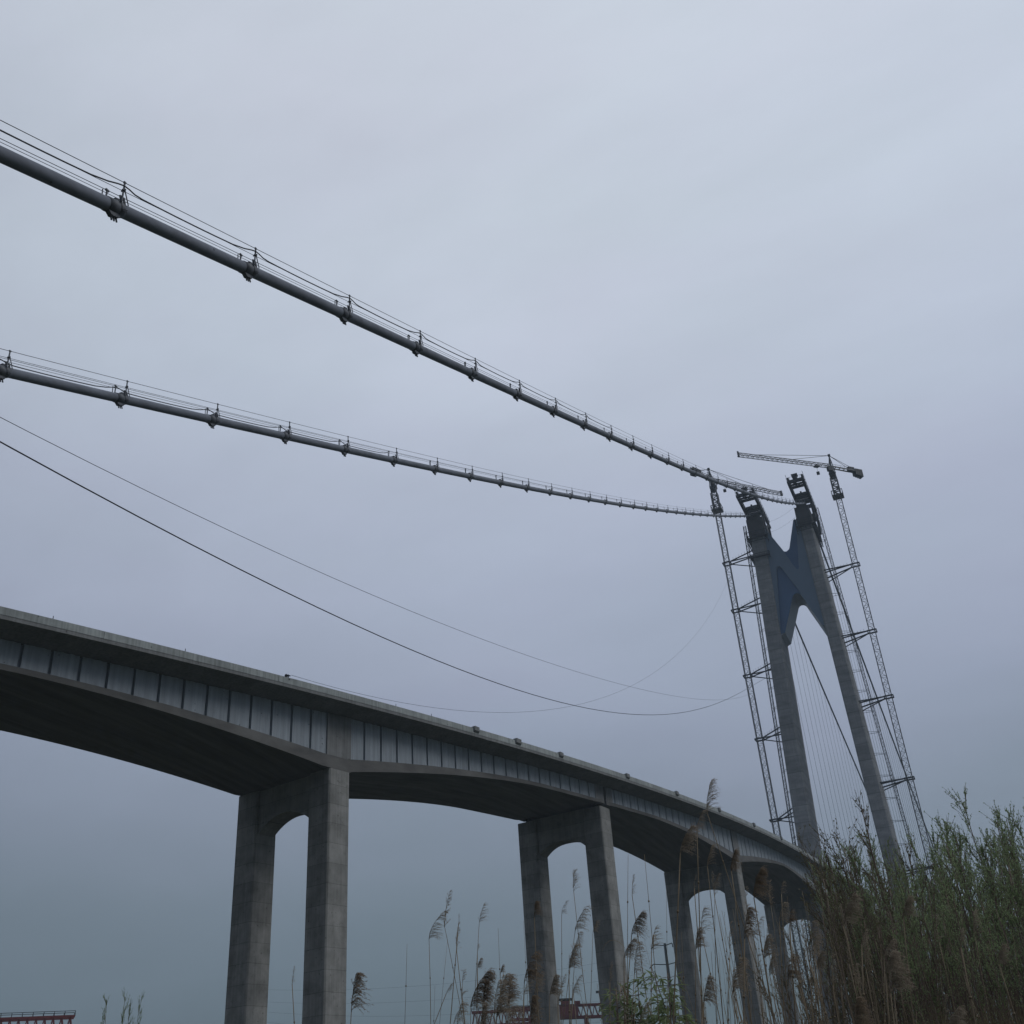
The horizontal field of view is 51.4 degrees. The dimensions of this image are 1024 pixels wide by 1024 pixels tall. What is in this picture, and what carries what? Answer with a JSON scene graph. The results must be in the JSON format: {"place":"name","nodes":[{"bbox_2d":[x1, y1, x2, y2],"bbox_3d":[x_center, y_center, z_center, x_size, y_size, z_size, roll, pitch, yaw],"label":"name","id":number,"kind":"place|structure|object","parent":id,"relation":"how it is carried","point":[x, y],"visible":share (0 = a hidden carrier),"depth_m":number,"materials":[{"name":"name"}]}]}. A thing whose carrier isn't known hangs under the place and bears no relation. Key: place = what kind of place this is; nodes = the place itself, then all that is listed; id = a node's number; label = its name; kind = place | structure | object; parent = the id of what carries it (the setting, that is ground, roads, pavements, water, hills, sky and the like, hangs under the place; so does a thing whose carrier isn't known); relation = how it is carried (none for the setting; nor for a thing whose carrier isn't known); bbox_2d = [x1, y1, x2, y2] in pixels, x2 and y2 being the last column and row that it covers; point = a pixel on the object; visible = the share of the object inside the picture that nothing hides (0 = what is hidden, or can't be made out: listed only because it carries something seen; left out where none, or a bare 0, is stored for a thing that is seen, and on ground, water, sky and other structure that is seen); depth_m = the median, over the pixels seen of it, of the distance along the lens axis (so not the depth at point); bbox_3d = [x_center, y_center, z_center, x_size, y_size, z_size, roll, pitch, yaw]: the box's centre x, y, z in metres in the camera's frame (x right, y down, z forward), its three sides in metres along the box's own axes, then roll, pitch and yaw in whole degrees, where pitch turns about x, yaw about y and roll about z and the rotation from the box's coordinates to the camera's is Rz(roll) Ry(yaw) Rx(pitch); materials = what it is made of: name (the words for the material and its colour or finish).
{"place":"outdoors","nodes":[
{"label":"outdoors","id":0,"kind":"place"},
{"bbox_2d":[100,991,143,1023],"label":"young tree","id":1,"kind":"object","parent":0,"point":[123,1011],"visible":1,"depth_m":36.29,"materials":[{"name":"green plant"}]},
{"bbox_2d":[0,0,1023,1023],"label":"sky","id":2,"kind":"structure","parent":0,"point":[708,231],"materials":[{"name":"grey"}]},
{"bbox_2d":[829,987,1023,1023],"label":"dry grass","id":3,"kind":"structure","parent":0,"point":[972,1015],"depth_m":7.19,"materials":[{"name":"plant"}]},
{"label":"ground","id":4,"kind":"structure","parent":0,"visible":0},
{"bbox_2d":[0,1010,75,1023],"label":"launching gantry","id":5,"kind":"object","parent":4,"relation":"on","point":[61,1018],"visible":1,"depth_m":276.93,"materials":[{"name":"metal"}]},
{"bbox_2d":[224,768,348,1023],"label":"bridge pier","id":6,"kind":"structure","parent":4,"relation":"on","point":[319,799],"depth_m":120.75,"materials":[{"name":"concrete"}]},
{"bbox_2d":[0,606,878,920],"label":"approach viaduct","id":7,"kind":"object","parent":6,"relation":"on","point":[228,726],"visible":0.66,"depth_m":123.96,"materials":[{"name":"concrete"}]},
{"bbox_2d":[350,972,372,1023],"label":"reed","id":8,"kind":"object","parent":4,"relation":"on","point":[357,986],"visible":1,"depth_m":6.34,"materials":[{"name":"plant"}]},
{"bbox_2d":[429,911,449,1023],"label":"reed","id":9,"kind":"object","parent":4,"relation":"on","point":[433,930],"visible":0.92,"depth_m":8.92,"materials":[{"name":"brown plant"}]},
{"bbox_2d":[443,890,463,1023],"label":"reed","id":10,"kind":"object","parent":4,"relation":"on","point":[448,904],"visible":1,"depth_m":8.54,"materials":[{"name":"brown plant"}]},
{"bbox_2d":[470,967,496,1023],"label":"reed","id":11,"kind":"object","parent":4,"relation":"on","point":[488,975],"visible":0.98,"depth_m":7.33,"materials":[{"name":"brown plant"}]},
{"bbox_2d":[477,999,494,1023],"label":"reed","id":12,"kind":"object","parent":4,"relation":"on","point":[484,1014],"visible":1,"depth_m":5.93,"materials":[{"name":"brown plant"}]},
{"bbox_2d":[482,979,494,1008],"bbox_3d":[-0.090,4.316,6.736,0.220,2.518,0.180,-28,-38,35],"label":"reed","id":13,"kind":"object","parent":4,"relation":"on","point":[487,992],"visible":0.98,"depth_m":7.30,"materials":[{"name":"brown plant"}]},
{"bbox_2d":[471,1005,530,1023],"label":"launching gantry","id":14,"kind":"object","parent":4,"relation":"on","point":[527,1010],"visible":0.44,"depth_m":374.87,"materials":[{"name":"metal"}]},
{"bbox_2d":[493,979,511,1023],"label":"reed","id":15,"kind":"object","parent":4,"relation":"on","point":[499,1000],"visible":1,"depth_m":5.29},
{"bbox_2d":[495,971,523,1023],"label":"reed","id":16,"kind":"object","parent":4,"relation":"on","point":[509,983],"visible":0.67,"depth_m":5.90,"materials":[{"name":"plant"}]},
{"bbox_2d":[506,974,523,1023],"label":"reed","id":17,"kind":"object","parent":4,"relation":"on","point":[514,989],"visible":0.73,"depth_m":5.95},
{"bbox_2d":[522,950,544,1023],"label":"reed","id":18,"kind":"object","parent":4,"relation":"on","point":[533,971],"visible":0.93,"depth_m":6.46,"materials":[{"name":"brown plant"}]},
{"bbox_2d":[528,995,546,1023],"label":"reed","id":19,"kind":"object","parent":4,"relation":"on","point":[533,1003],"visible":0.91,"depth_m":6.43,"materials":[{"name":"brown plant"}]},
{"bbox_2d":[534,901,544,1023],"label":"reed","id":20,"kind":"object","parent":4,"relation":"on","point":[535,908],"visible":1,"depth_m":5.67,"materials":[{"name":"brown plant"}]},
{"bbox_2d":[512,991,601,1023],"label":"launching gantry","id":21,"kind":"object","parent":4,"relation":"on","point":[565,1015],"visible":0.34,"depth_m":388.20,"materials":[{"name":"metal"}]},
{"bbox_2d":[549,975,564,1023],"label":"reed","id":22,"kind":"object","parent":4,"relation":"on","point":[554,987],"visible":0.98,"depth_m":7.22,"materials":[{"name":"brown plant"}]},
{"bbox_2d":[518,804,630,1023],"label":"bridge pier","id":23,"kind":"structure","parent":4,"relation":"on","point":[541,840],"depth_m":168.78,"materials":[{"name":"concrete"}]},
{"bbox_2d":[568,942,582,1023],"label":"reed","id":24,"kind":"object","parent":4,"relation":"on","point":[574,963],"visible":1,"depth_m":6.92,"materials":[{"name":"brown plant"}]},
{"bbox_2d":[563,905,592,1020],"bbox_3d":[0.398,4.532,7.766,0.722,3.118,0.112,-9,-30,8],"label":"reed","id":25,"kind":"object","parent":4,"relation":"on","point":[583,921],"visible":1,"depth_m":8.47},
{"bbox_2d":[572,869,588,1023],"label":"reed","id":26,"kind":"object","parent":4,"relation":"on","point":[574,879],"visible":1,"depth_m":8.54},
{"bbox_2d":[603,897,628,1023],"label":"reed","id":27,"kind":"object","parent":4,"relation":"on","point":[627,960],"visible":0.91,"depth_m":7.36,"materials":[{"name":"brown plant"}]},
{"bbox_2d":[623,937,638,1023],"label":"reed","id":28,"kind":"object","parent":4,"relation":"on","point":[630,947],"visible":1,"depth_m":6.48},
{"bbox_2d":[625,910,648,1023],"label":"reed","id":29,"kind":"object","parent":4,"relation":"on","point":[642,915],"visible":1,"depth_m":7.47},
{"bbox_2d":[631,941,651,1023],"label":"reed","id":30,"kind":"object","parent":4,"relation":"on","point":[642,947],"visible":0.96,"depth_m":6.59,"materials":[{"name":"brown plant"}]},
{"bbox_2d":[598,967,694,1023],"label":"leafy shrub","id":31,"kind":"object","parent":4,"relation":"on","point":[660,1005],"visible":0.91,"depth_m":7.43,"materials":[{"name":"green plant"}]},
{"bbox_2d":[644,854,659,1023],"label":"reed","id":32,"kind":"object","parent":4,"relation":"on","point":[653,946],"visible":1,"depth_m":7.37,"materials":[{"name":"brown plant"}]},
{"bbox_2d":[650,926,663,1014],"bbox_3d":[1.020,4.319,7.221,0.385,2.859,0.120,-3,-30,-2],"label":"reed","id":33,"kind":"object","parent":4,"relation":"on","point":[651,958],"visible":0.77,"depth_m":7.87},
{"bbox_2d":[650,943,680,1022],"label":"power pole","id":34,"kind":"object","parent":4,"relation":"on","point":[667,964],"visible":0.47,"depth_m":229.48,"materials":[{"name":"metal"}]},
{"bbox_2d":[635,1004,696,1023],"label":"leafy shrub","id":35,"kind":"object","parent":4,"relation":"on","point":[661,1014],"visible":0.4,"depth_m":7.71,"materials":[{"name":"green plant"}]},
{"bbox_2d":[673,822,699,1023],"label":"reed","id":36,"kind":"object","parent":4,"relation":"on","point":[691,835],"visible":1,"depth_m":5.27,"materials":[{"name":"brown plant"}]},
{"bbox_2d":[695,926,709,1023],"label":"reed","id":37,"kind":"object","parent":4,"relation":"on","point":[698,935],"visible":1,"depth_m":6.43,"materials":[{"name":"beige plant"}]},
{"bbox_2d":[697,810,715,1023],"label":"reed","id":38,"kind":"object","parent":4,"relation":"on","point":[700,818],"visible":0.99,"depth_m":6.58,"materials":[{"name":"beige plant"}]},
{"bbox_2d":[701,975,719,1023],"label":"reed","id":39,"kind":"object","parent":4,"relation":"on","point":[709,988],"visible":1,"depth_m":4.93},
{"bbox_2d":[700,907,720,1023],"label":"reed","id":40,"kind":"object","parent":4,"relation":"on","point":[701,922],"visible":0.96,"depth_m":7.45,"materials":[{"name":"brown plant"}]},
{"bbox_2d":[707,844,723,1023],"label":"reed","id":41,"kind":"object","parent":4,"relation":"on","point":[710,854],"visible":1,"depth_m":6.56,"materials":[{"name":"brown plant"}]},
{"bbox_2d":[664,860,766,1023],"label":"bridge pier","id":42,"kind":"structure","parent":4,"relation":"on","point":[686,946],"depth_m":215.77,"materials":[{"name":"concrete"}]},
{"bbox_2d":[711,872,736,1017],"bbox_3d":[1.535,3.879,6.780,0.098,3.111,0.128,-15,-32,19],"label":"reed","id":43,"kind":"object","parent":4,"relation":"on","point":[721,933],"visible":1,"depth_m":7.38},
{"bbox_2d":[731,849,751,1023],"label":"reed","id":44,"kind":"object","parent":4,"relation":"on","point":[735,857],"visible":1,"depth_m":5.64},
{"bbox_2d":[732,957,751,1023],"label":"reed","id":45,"kind":"object","parent":4,"relation":"on","point":[738,965],"visible":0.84,"depth_m":5.84,"materials":[{"name":"brown plant"}]},
{"bbox_2d":[706,777,779,1023],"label":"reed","id":46,"kind":"object","parent":4,"relation":"on","point":[713,781],"visible":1,"depth_m":7.77,"materials":[{"name":"brown plant"}]},
{"bbox_2d":[690,466,815,1023],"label":"tower crane","id":47,"kind":"object","parent":4,"relation":"on","point":[713,489],"visible":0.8,"depth_m":422.52,"materials":[{"name":"metal"}]},
{"bbox_2d":[743,907,764,1023],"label":"reed","id":48,"kind":"object","parent":4,"relation":"on","point":[750,913],"visible":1,"depth_m":4.57,"materials":[{"name":"brown plant"}]},
{"bbox_2d":[753,865,774,1023],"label":"reed","id":49,"kind":"object","parent":4,"relation":"on","point":[758,887],"visible":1,"depth_m":5.57,"materials":[{"name":"brown plant"}]},
{"bbox_2d":[763,934,778,1022],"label":"reed","id":50,"kind":"object","parent":4,"relation":"on","point":[767,942],"visible":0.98,"depth_m":7.28,"materials":[{"name":"brown plant"}]},
{"bbox_2d":[769,954,782,1023],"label":"reed","id":51,"kind":"object","parent":4,"relation":"on","point":[771,966],"visible":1,"depth_m":6.84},
{"bbox_2d":[743,526,822,1020],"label":"hoist mast","id":52,"kind":"object","parent":4,"relation":"on","point":[777,742],"visible":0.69,"depth_m":409.99,"materials":[{"name":"metal"}]},
{"bbox_2d":[778,902,790,1023],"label":"reed","id":53,"kind":"object","parent":4,"relation":"on","point":[784,909],"visible":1,"depth_m":6.96,"materials":[{"name":"brown plant"}]},
{"bbox_2d":[781,881,789,1023],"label":"reed","id":54,"kind":"object","parent":4,"relation":"on","point":[784,951],"visible":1,"depth_m":7.21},
{"bbox_2d":[789,909,797,1023],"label":"reed","id":55,"kind":"object","parent":4,"relation":"on","point":[794,920],"visible":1,"depth_m":5.42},
{"bbox_2d":[788,954,803,1022],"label":"reed","id":56,"kind":"object","parent":4,"relation":"on","point":[794,971],"visible":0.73,"depth_m":7.30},
{"bbox_2d":[733,922,872,1023],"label":"willow shrub","id":57,"kind":"object","parent":4,"relation":"on","point":[826,992],"visible":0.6,"depth_m":12.38,"materials":[{"name":"green plant"}]},
{"bbox_2d":[764,898,848,1023],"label":"bridge pier","id":58,"kind":"structure","parent":4,"relation":"on","point":[801,911],"depth_m":285.24,"materials":[{"name":"concrete"}]},
{"bbox_2d":[800,919,828,1023],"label":"reed","id":59,"kind":"object","parent":4,"relation":"on","point":[805,941],"visible":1,"depth_m":4.98,"materials":[{"name":"brown plant"}]},
{"bbox_2d":[812,921,825,1023],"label":"reed","id":60,"kind":"object","parent":4,"relation":"on","point":[814,940],"visible":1,"depth_m":5.35,"materials":[{"name":"brown plant"}]},
{"bbox_2d":[816,949,828,1023],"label":"reed","id":61,"kind":"object","parent":4,"relation":"on","point":[820,960],"visible":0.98,"depth_m":5.35,"materials":[{"name":"brown plant"}]},
{"bbox_2d":[737,451,938,901],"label":"tower crane","id":62,"kind":"object","parent":4,"relation":"on","point":[855,472],"visible":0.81,"depth_m":411.73,"materials":[{"name":"metal"}]},
{"bbox_2d":[746,504,931,1023],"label":"bridge tower","id":63,"kind":"structure","parent":4,"relation":"on","point":[792,579],"depth_m":408.01,"materials":[{"name":"concrete"}]},
{"bbox_2d":[0,417,748,699],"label":"steel rope","id":64,"kind":"object","parent":63,"relation":"hanging from","point":[292,559],"visible":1,"depth_m":101.45,"materials":[{"name":"metal"}]},
{"bbox_2d":[0,441,761,714],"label":"steel rope","id":65,"kind":"object","parent":63,"relation":"hanging from","point":[285,591],"visible":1,"depth_m":98.29,"materials":[{"name":"metal"}]},
{"bbox_2d":[0,348,890,904],"bbox_3d":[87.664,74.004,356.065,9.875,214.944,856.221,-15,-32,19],"label":"cable","id":66,"kind":"object","parent":63,"relation":"attached to","point":[124,398],"visible":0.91,"depth_m":111.95,"materials":[{"name":"paint"}]},
{"bbox_2d":[0,120,938,932],"bbox_3d":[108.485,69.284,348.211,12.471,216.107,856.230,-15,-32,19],"label":"cable","id":67,"kind":"object","parent":63,"relation":"attached to","point":[114,208],"visible":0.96,"depth_m":74.16,"materials":[{"name":"paint"}]},
{"bbox_2d":[292,578,728,712],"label":"steel rope","id":68,"kind":"object","parent":63,"relation":"hanging from","point":[474,711],"visible":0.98,"depth_m":161.84,"materials":[{"name":"metal"}]},
{"bbox_2d":[735,485,771,535],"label":"lifting frame","id":69,"kind":"object","parent":63,"relation":"attached to","point":[756,509],"visible":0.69,"depth_m":439.63,"materials":[{"name":"metal"}]},
{"bbox_2d":[745,527,768,552],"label":"work platform","id":70,"kind":"structure","parent":63,"relation":"attached to","point":[749,541],"depth_m":435.93,"materials":[{"name":"metal"}]},
{"bbox_2d":[785,472,821,534],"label":"lifting frame","id":71,"kind":"object","parent":63,"relation":"attached to","point":[801,496],"visible":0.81,"depth_m":432.21,"materials":[{"name":"metal"}]},
{"bbox_2d":[794,514,823,546],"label":"work platform","id":72,"kind":"structure","parent":63,"relation":"attached to","point":[815,528],"depth_m":430.27,"materials":[{"name":"metal"}]},
{"bbox_2d":[844,891,864,1019],"bbox_3d":[1.721,3.080,4.867,0.329,2.548,0.109,-15,-32,19],"label":"reed","id":73,"kind":"object","parent":4,"relation":"on","point":[849,907],"visible":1,"depth_m":5.42,"materials":[{"name":"plant"}]},
{"bbox_2d":[791,873,919,1023],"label":"willow shrub","id":74,"kind":"object","parent":4,"relation":"on","point":[841,1002],"visible":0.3,"depth_m":14.01,"materials":[{"name":"green plant"}]},
{"bbox_2d":[855,997,874,1023],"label":"reed","id":75,"kind":"object","parent":4,"relation":"on","point":[860,1000],"visible":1,"depth_m":3.48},
{"bbox_2d":[861,928,870,1022],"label":"reed","id":76,"kind":"object","parent":4,"relation":"on","point":[863,994],"visible":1,"depth_m":5.32,"materials":[{"name":"brown plant"}]},
{"bbox_2d":[806,825,927,1023],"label":"willow shrub","id":77,"kind":"object","parent":4,"relation":"on","point":[872,891],"visible":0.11,"depth_m":22.97,"materials":[{"name":"green plant"}]},
{"bbox_2d":[815,507,926,897],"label":"hoist mast","id":78,"kind":"object","parent":4,"relation":"on","point":[866,684],"visible":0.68,"depth_m":399.29,"materials":[{"name":"metal"}]},
{"bbox_2d":[799,830,943,1023],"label":"willow shrub","id":79,"kind":"object","parent":4,"relation":"on","point":[846,884],"visible":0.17,"depth_m":18.94,"materials":[{"name":"green plant"}]},
{"bbox_2d":[794,791,969,1023],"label":"willow shrub","id":80,"kind":"object","parent":4,"relation":"on","point":[843,862],"visible":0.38,"depth_m":14.62,"materials":[{"name":"green plant"}]},
{"bbox_2d":[884,939,896,1023],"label":"reed","id":81,"kind":"object","parent":4,"relation":"on","point":[889,948],"visible":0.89,"depth_m":5.89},
{"bbox_2d":[812,850,971,1023],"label":"willow shrub","id":82,"kind":"object","parent":4,"relation":"on","point":[882,954],"visible":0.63,"depth_m":11.93,"materials":[{"name":"green plant"}]},
{"bbox_2d":[885,950,902,1023],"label":"reed","id":83,"kind":"object","parent":4,"relation":"on","point":[891,958],"visible":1,"depth_m":4.39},
{"bbox_2d":[889,950,921,1022],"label":"reed","id":84,"kind":"object","parent":4,"relation":"on","point":[897,980],"visible":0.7,"depth_m":5.03,"materials":[{"name":"brown plant"}]},
{"bbox_2d":[903,896,917,1023],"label":"reed","id":85,"kind":"object","parent":4,"relation":"on","point":[907,904],"visible":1,"depth_m":5.34,"materials":[{"name":"brown plant"}]},
{"bbox_2d":[835,843,988,1023],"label":"willow shrub","id":86,"kind":"object","parent":4,"relation":"on","point":[875,944],"visible":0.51,"depth_m":13.02,"materials":[{"name":"green plant"}]},
{"bbox_2d":[853,861,978,1023],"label":"willow shrub","id":87,"kind":"object","parent":4,"relation":"on","point":[927,938],"visible":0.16,"depth_m":15.02,"materials":[{"name":"green plant"}]},
{"bbox_2d":[856,822,1012,1019],"bbox_3d":[9.815,10.439,23.250,2.490,7.305,3.055,19,-37,-34],"label":"willow shrub","id":88,"kind":"object","parent":4,"relation":"on","point":[923,864],"visible":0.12,"depth_m":24.32,"materials":[{"name":"green plant"}]},
{"bbox_2d":[863,847,1020,1023],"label":"willow shrub","id":89,"kind":"object","parent":4,"relation":"on","point":[914,966],"visible":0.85,"depth_m":11.12,"materials":[{"name":"green plant"}]},
{"bbox_2d":[880,828,1023,1023],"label":"willow shrub","id":90,"kind":"object","parent":4,"relation":"on","point":[985,859],"visible":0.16,"depth_m":19.18,"materials":[{"name":"green plant"}]},
{"bbox_2d":[949,1005,966,1023],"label":"reed","id":91,"kind":"object","parent":4,"relation":"on","point":[953,1018],"visible":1,"depth_m":3.39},
{"bbox_2d":[912,810,1023,1023],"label":"willow shrub","id":92,"kind":"object","parent":4,"relation":"on","point":[1018,878],"visible":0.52,"depth_m":13.27,"materials":[{"name":"green plant"}]},
{"bbox_2d":[960,927,975,1023],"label":"reed","id":93,"kind":"object","parent":4,"relation":"on","point":[970,996],"visible":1,"depth_m":5.14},
{"bbox_2d":[924,784,1023,1023],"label":"willow shrub","id":94,"kind":"object","parent":4,"relation":"on","point":[964,803],"visible":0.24,"depth_m":19.65,"materials":[{"name":"green plant"}]},
{"bbox_2d":[935,801,1023,1021],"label":"willow shrub","id":95,"kind":"object","parent":4,"relation":"on","point":[1010,834],"visible":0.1,"depth_m":23.22,"materials":[{"name":"green plant"}]},
{"bbox_2d":[937,819,1023,1023],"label":"willow shrub","id":96,"kind":"object","parent":4,"relation":"on","point":[959,847],"visible":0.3,"depth_m":16.00,"materials":[{"name":"green plant"}]},
{"bbox_2d":[973,909,990,1020],"bbox_3d":[3.443,4.105,7.076,0.161,2.777,0.239,-15,-32,19],"label":"reed","id":97,"kind":"object","parent":4,"relation":"on","point":[974,916],"visible":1,"depth_m":7.66,"materials":[{"name":"brown plant"}]},
{"bbox_2d":[962,828,1023,1019],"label":"willow shrub","id":98,"kind":"object","parent":4,"relation":"on","point":[974,872],"visible":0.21,"depth_m":15.59,"materials":[{"name":"green plant"}]},
{"bbox_2d":[965,808,1023,967],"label":"willow shrub","id":99,"kind":"object","parent":4,"relation":"on","point":[1020,831],"visible":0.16,"depth_m":22.00,"materials":[{"name":"green plant"}]},
{"bbox_2d":[982,865,1023,964],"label":"willow shrub","id":100,"kind":"object","parent":4,"relation":"on","point":[1005,889],"visible":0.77,"depth_m":12.72,"materials":[{"name":"green plant"}]},
{"bbox_2d":[983,879,1023,1007],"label":"willow shrub","id":101,"kind":"object","parent":4,"relation":"on","point":[1012,948],"visible":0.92,"depth_m":10.49,"materials":[{"name":"green plant"}]},
{"bbox_2d":[998,942,1017,1023],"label":"reed","id":102,"kind":"object","parent":4,"relation":"on","point":[1001,952],"visible":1,"depth_m":5.10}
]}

